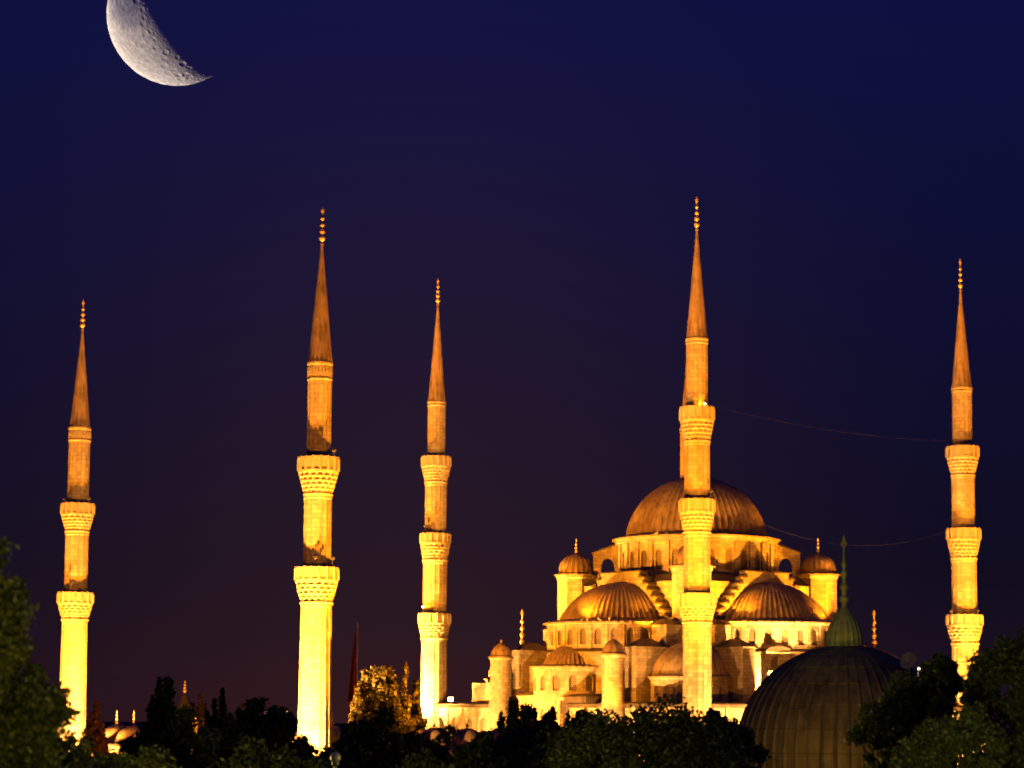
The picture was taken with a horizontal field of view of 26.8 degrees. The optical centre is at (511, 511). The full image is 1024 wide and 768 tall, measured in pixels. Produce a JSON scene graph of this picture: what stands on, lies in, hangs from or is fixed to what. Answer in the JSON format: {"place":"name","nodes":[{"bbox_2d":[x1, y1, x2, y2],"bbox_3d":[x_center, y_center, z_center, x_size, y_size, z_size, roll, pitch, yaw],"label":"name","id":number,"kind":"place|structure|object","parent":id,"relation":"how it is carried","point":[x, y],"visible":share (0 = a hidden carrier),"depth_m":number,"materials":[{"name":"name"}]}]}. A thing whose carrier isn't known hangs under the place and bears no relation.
{"place":"outdoors","nodes":[
{"label":"outdoors","id":0,"kind":"place"},
{"bbox_2d":[177,681,200,752],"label":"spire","id":1,"kind":"object","parent":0,"point":[184,699],"visible":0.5,"depth_m":179.01,"materials":[{"name":"gold metal"}]},
{"bbox_2d":[105,711,639,755],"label":"courtyard arcade","id":2,"kind":"object","parent":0,"point":[116,733],"visible":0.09,"depth_m":246.59,"materials":[{"name":"stone"}]},
{"bbox_2d":[0,0,1023,727],"label":"sky","id":3,"kind":"structure","parent":0,"point":[170,168],"materials":[{"name":"blue"}]},
{"bbox_2d":[54,722,1014,767],"bbox_3d":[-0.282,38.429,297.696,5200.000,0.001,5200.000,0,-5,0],"label":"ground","id":4,"kind":"structure","parent":0,"point":[107,724],"depth_m":2211.53,"materials":[{"name":"black"}]},
{"bbox_2d":[0,536,39,720],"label":"tree","id":5,"kind":"object","parent":4,"relation":"on","point":[14,607],"visible":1,"depth_m":29.51,"materials":[{"name":"green plant"}]},
{"bbox_2d":[0,643,81,767],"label":"tree","id":6,"kind":"object","parent":4,"relation":"on","point":[37,713],"visible":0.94,"depth_m":33.44,"materials":[{"name":"green plant"}]},
{"bbox_2d":[5,728,140,767],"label":"tree","id":7,"kind":"object","parent":4,"relation":"on","point":[75,755],"visible":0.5,"depth_m":42.88,"materials":[{"name":"green plant"}]},
{"bbox_2d":[57,299,94,744],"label":"minaret","id":8,"kind":"object","parent":4,"relation":"on","point":[75,600],"visible":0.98,"depth_m":274.64,"materials":[{"name":"beige stone"}]},
{"bbox_2d":[83,700,111,756],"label":"tree","id":9,"kind":"object","parent":4,"relation":"on","point":[99,739],"visible":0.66,"depth_m":188.72,"materials":[{"name":"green plant"}]},
{"bbox_2d":[118,721,156,758],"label":"tree","id":10,"kind":"object","parent":4,"relation":"on","point":[130,744],"visible":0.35,"depth_m":108.89,"materials":[{"name":"green plant"}]},
{"bbox_2d":[99,744,182,767],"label":"tree","id":11,"kind":"object","parent":4,"relation":"on","point":[155,759],"visible":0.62,"depth_m":88.88,"materials":[{"name":"green plant"}]},
{"bbox_2d":[145,675,176,757],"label":"tree","id":12,"kind":"object","parent":4,"relation":"on","point":[159,708],"visible":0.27,"depth_m":131.15,"materials":[{"name":"green plant"}]},
{"bbox_2d":[135,703,223,767],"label":"tree","id":13,"kind":"object","parent":4,"relation":"on","point":[180,739],"visible":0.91,"depth_m":106.17,"materials":[{"name":"green plant"}]},
{"bbox_2d":[191,692,211,729],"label":"tree","id":14,"kind":"object","parent":4,"relation":"on","point":[203,714],"visible":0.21,"depth_m":199.25,"materials":[{"name":"green plant"}]},
{"bbox_2d":[210,687,228,756],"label":"tree","id":15,"kind":"object","parent":4,"relation":"on","point":[222,710],"visible":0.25,"depth_m":203.84,"materials":[{"name":"green plant"}]},
{"bbox_2d":[193,715,263,763],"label":"tree","id":16,"kind":"object","parent":4,"relation":"on","point":[231,732],"visible":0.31,"depth_m":116.95,"materials":[{"name":"green plant"}]},
{"bbox_2d":[227,702,242,719],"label":"tree","id":17,"kind":"object","parent":4,"relation":"on","point":[239,705],"visible":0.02,"depth_m":206.81,"materials":[{"name":"green plant"}]},
{"bbox_2d":[224,695,298,756],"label":"tree","id":18,"kind":"object","parent":4,"relation":"on","point":[278,726],"visible":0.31,"depth_m":148.29,"materials":[{"name":"green plant"}]},
{"bbox_2d":[207,735,333,767],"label":"tree","id":19,"kind":"object","parent":4,"relation":"on","point":[247,754],"visible":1,"depth_m":90.48,"materials":[{"name":"green plant"}]},
{"bbox_2d":[276,734,315,759],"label":"tree","id":20,"kind":"object","parent":4,"relation":"on","point":[302,745],"visible":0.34,"depth_m":138.36,"materials":[{"name":"green plant"}]},
{"bbox_2d":[294,206,339,755],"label":"minaret","id":21,"kind":"object","parent":4,"relation":"on","point":[318,467],"visible":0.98,"depth_m":229.52,"materials":[{"name":"beige stone"}]},
{"bbox_2d":[330,750,340,767],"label":"street lamp","id":22,"kind":"object","parent":4,"relation":"on","point":[335,757],"visible":1,"depth_m":69.44,"materials":[{"name":"paint"}]},
{"bbox_2d":[300,745,371,767],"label":"tree","id":23,"kind":"object","parent":4,"relation":"on","point":[344,761],"visible":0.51,"depth_m":98.96,"materials":[{"name":"green plant"}]},
{"bbox_2d":[356,622,357,684],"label":"flagpole","id":24,"kind":"object","parent":4,"relation":"on","point":[357,657],"visible":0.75,"depth_m":291.35,"materials":[{"name":"metal"}]},
{"bbox_2d":[347,631,355,703],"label":"flag","id":25,"kind":"object","parent":24,"relation":"hanging from","point":[352,685],"visible":0.95,"depth_m":291.24,"materials":[{"name":"red fabric"}]},
{"bbox_2d":[348,681,379,725],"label":"tree","id":26,"kind":"object","parent":4,"relation":"on","point":[365,705],"visible":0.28,"depth_m":221.05,"materials":[{"name":"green plant"}]},
{"bbox_2d":[330,704,428,767],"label":"tree","id":27,"kind":"object","parent":4,"relation":"on","point":[371,743],"visible":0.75,"depth_m":120.05,"materials":[{"name":"green plant"}]},
{"bbox_2d":[350,661,416,735],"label":"tree","id":28,"kind":"object","parent":4,"relation":"on","point":[383,681],"visible":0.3,"depth_m":224.62,"materials":[{"name":"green plant"}]},
{"bbox_2d":[408,679,430,742],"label":"tree","id":29,"kind":"object","parent":4,"relation":"on","point":[416,712],"visible":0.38,"depth_m":230.93,"materials":[{"name":"green plant"}]},
{"bbox_2d":[395,746,456,767],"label":"tree","id":30,"kind":"object","parent":4,"relation":"on","point":[427,758],"visible":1,"depth_m":89.05,"materials":[{"name":"green plant"}]},
{"bbox_2d":[408,724,460,763],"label":"tree","id":31,"kind":"object","parent":4,"relation":"on","point":[441,752],"visible":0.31,"depth_m":106.99,"materials":[{"name":"green plant"}]},
{"bbox_2d":[418,279,451,729],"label":"minaret","id":32,"kind":"object","parent":4,"relation":"on","point":[434,620],"visible":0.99,"depth_m":309.43,"materials":[{"name":"beige stone"}]},
{"bbox_2d":[450,729,512,767],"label":"tree","id":33,"kind":"object","parent":4,"relation":"on","point":[481,749],"visible":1,"depth_m":98.58,"materials":[{"name":"green plant"}]},
{"bbox_2d":[445,719,565,767],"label":"tree","id":34,"kind":"object","parent":4,"relation":"on","point":[528,748],"visible":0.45,"depth_m":101.86,"materials":[{"name":"green plant"}]},
{"bbox_2d":[496,697,536,744],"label":"tree","id":35,"kind":"object","parent":4,"relation":"on","point":[524,712],"visible":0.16,"depth_m":111.22,"materials":[{"name":"green plant"}]},
{"bbox_2d":[531,706,560,741],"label":"tree","id":36,"kind":"object","parent":4,"relation":"on","point":[549,717],"visible":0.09,"depth_m":115.22,"materials":[{"name":"green plant"}]},
{"bbox_2d":[564,707,587,727],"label":"tree","id":37,"kind":"object","parent":4,"relation":"on","point":[578,714],"visible":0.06,"depth_m":109.41,"materials":[{"name":"green plant"}]},
{"bbox_2d":[541,706,648,767],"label":"tree","id":38,"kind":"object","parent":4,"relation":"on","point":[591,738],"visible":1,"depth_m":82.85,"materials":[{"name":"green plant"}]},
{"bbox_2d":[573,691,763,767],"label":"tree","id":39,"kind":"object","parent":4,"relation":"on","point":[679,740],"visible":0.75,"depth_m":89.82,"materials":[{"name":"green plant"}]},
{"bbox_2d":[679,321,687,477],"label":"minaret","id":40,"kind":"object","parent":4,"relation":"on","point":[682,448],"visible":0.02,"depth_m":342.55,"materials":[{"name":"beige stone"}]},
{"bbox_2d":[434,478,960,735],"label":"domed mosque","id":41,"kind":"structure","parent":4,"relation":"on","point":[768,618],"depth_m":287.05,"materials":[{"name":"stone"}]},
{"bbox_2d":[448,697,453,705],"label":"floodlight","id":42,"kind":"object","parent":41,"relation":"attached to","point":[450,699],"visible":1,"depth_m":300.74,"materials":[{"name":"paint"}]},
{"bbox_2d":[678,196,716,723],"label":"minaret","id":43,"kind":"object","parent":4,"relation":"on","point":[697,602],"visible":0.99,"depth_m":263.96,"materials":[{"name":"beige stone"}]},
{"bbox_2d":[716,501,945,545],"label":"cable","id":44,"kind":"object","parent":43,"relation":"attached to","point":[833,543],"visible":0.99,"depth_m":277.75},
{"bbox_2d":[704,707,770,767],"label":"tree","id":45,"kind":"object","parent":4,"relation":"on","point":[754,748],"visible":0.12,"depth_m":98.97,"materials":[{"name":"green plant"}]},
{"bbox_2d":[843,669,957,767],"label":"tree","id":46,"kind":"object","parent":4,"relation":"on","point":[905,704],"visible":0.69,"depth_m":61.33,"materials":[{"name":"green plant"}]},
{"bbox_2d":[900,653,916,678],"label":"satellite dish","id":47,"kind":"object","parent":4,"relation":"on","point":[908,661],"visible":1,"depth_m":117.74,"materials":[{"name":"paint"}]},
{"bbox_2d":[915,651,965,706],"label":"tree","id":48,"kind":"object","parent":4,"relation":"on","point":[940,669],"visible":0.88,"depth_m":65.49,"materials":[{"name":"green plant"}]},
{"bbox_2d":[888,701,1012,767],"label":"tree","id":49,"kind":"object","parent":4,"relation":"on","point":[945,742],"visible":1,"depth_m":49.40,"materials":[{"name":"green plant"}]},
{"bbox_2d":[945,259,985,763],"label":"minaret","id":50,"kind":"object","parent":4,"relation":"on","point":[965,622],"visible":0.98,"depth_m":294.47,"materials":[{"name":"beige stone"}]},
{"bbox_2d":[957,628,1023,767],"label":"tree","id":51,"kind":"object","parent":4,"relation":"on","point":[991,667],"visible":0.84,"depth_m":55.28,"materials":[{"name":"green plant"}]},
{"bbox_2d":[739,535,956,767],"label":"dome","id":52,"kind":"structure","parent":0,"point":[800,711],"depth_m":136.69,"materials":[{"name":"metal"}]}
]}

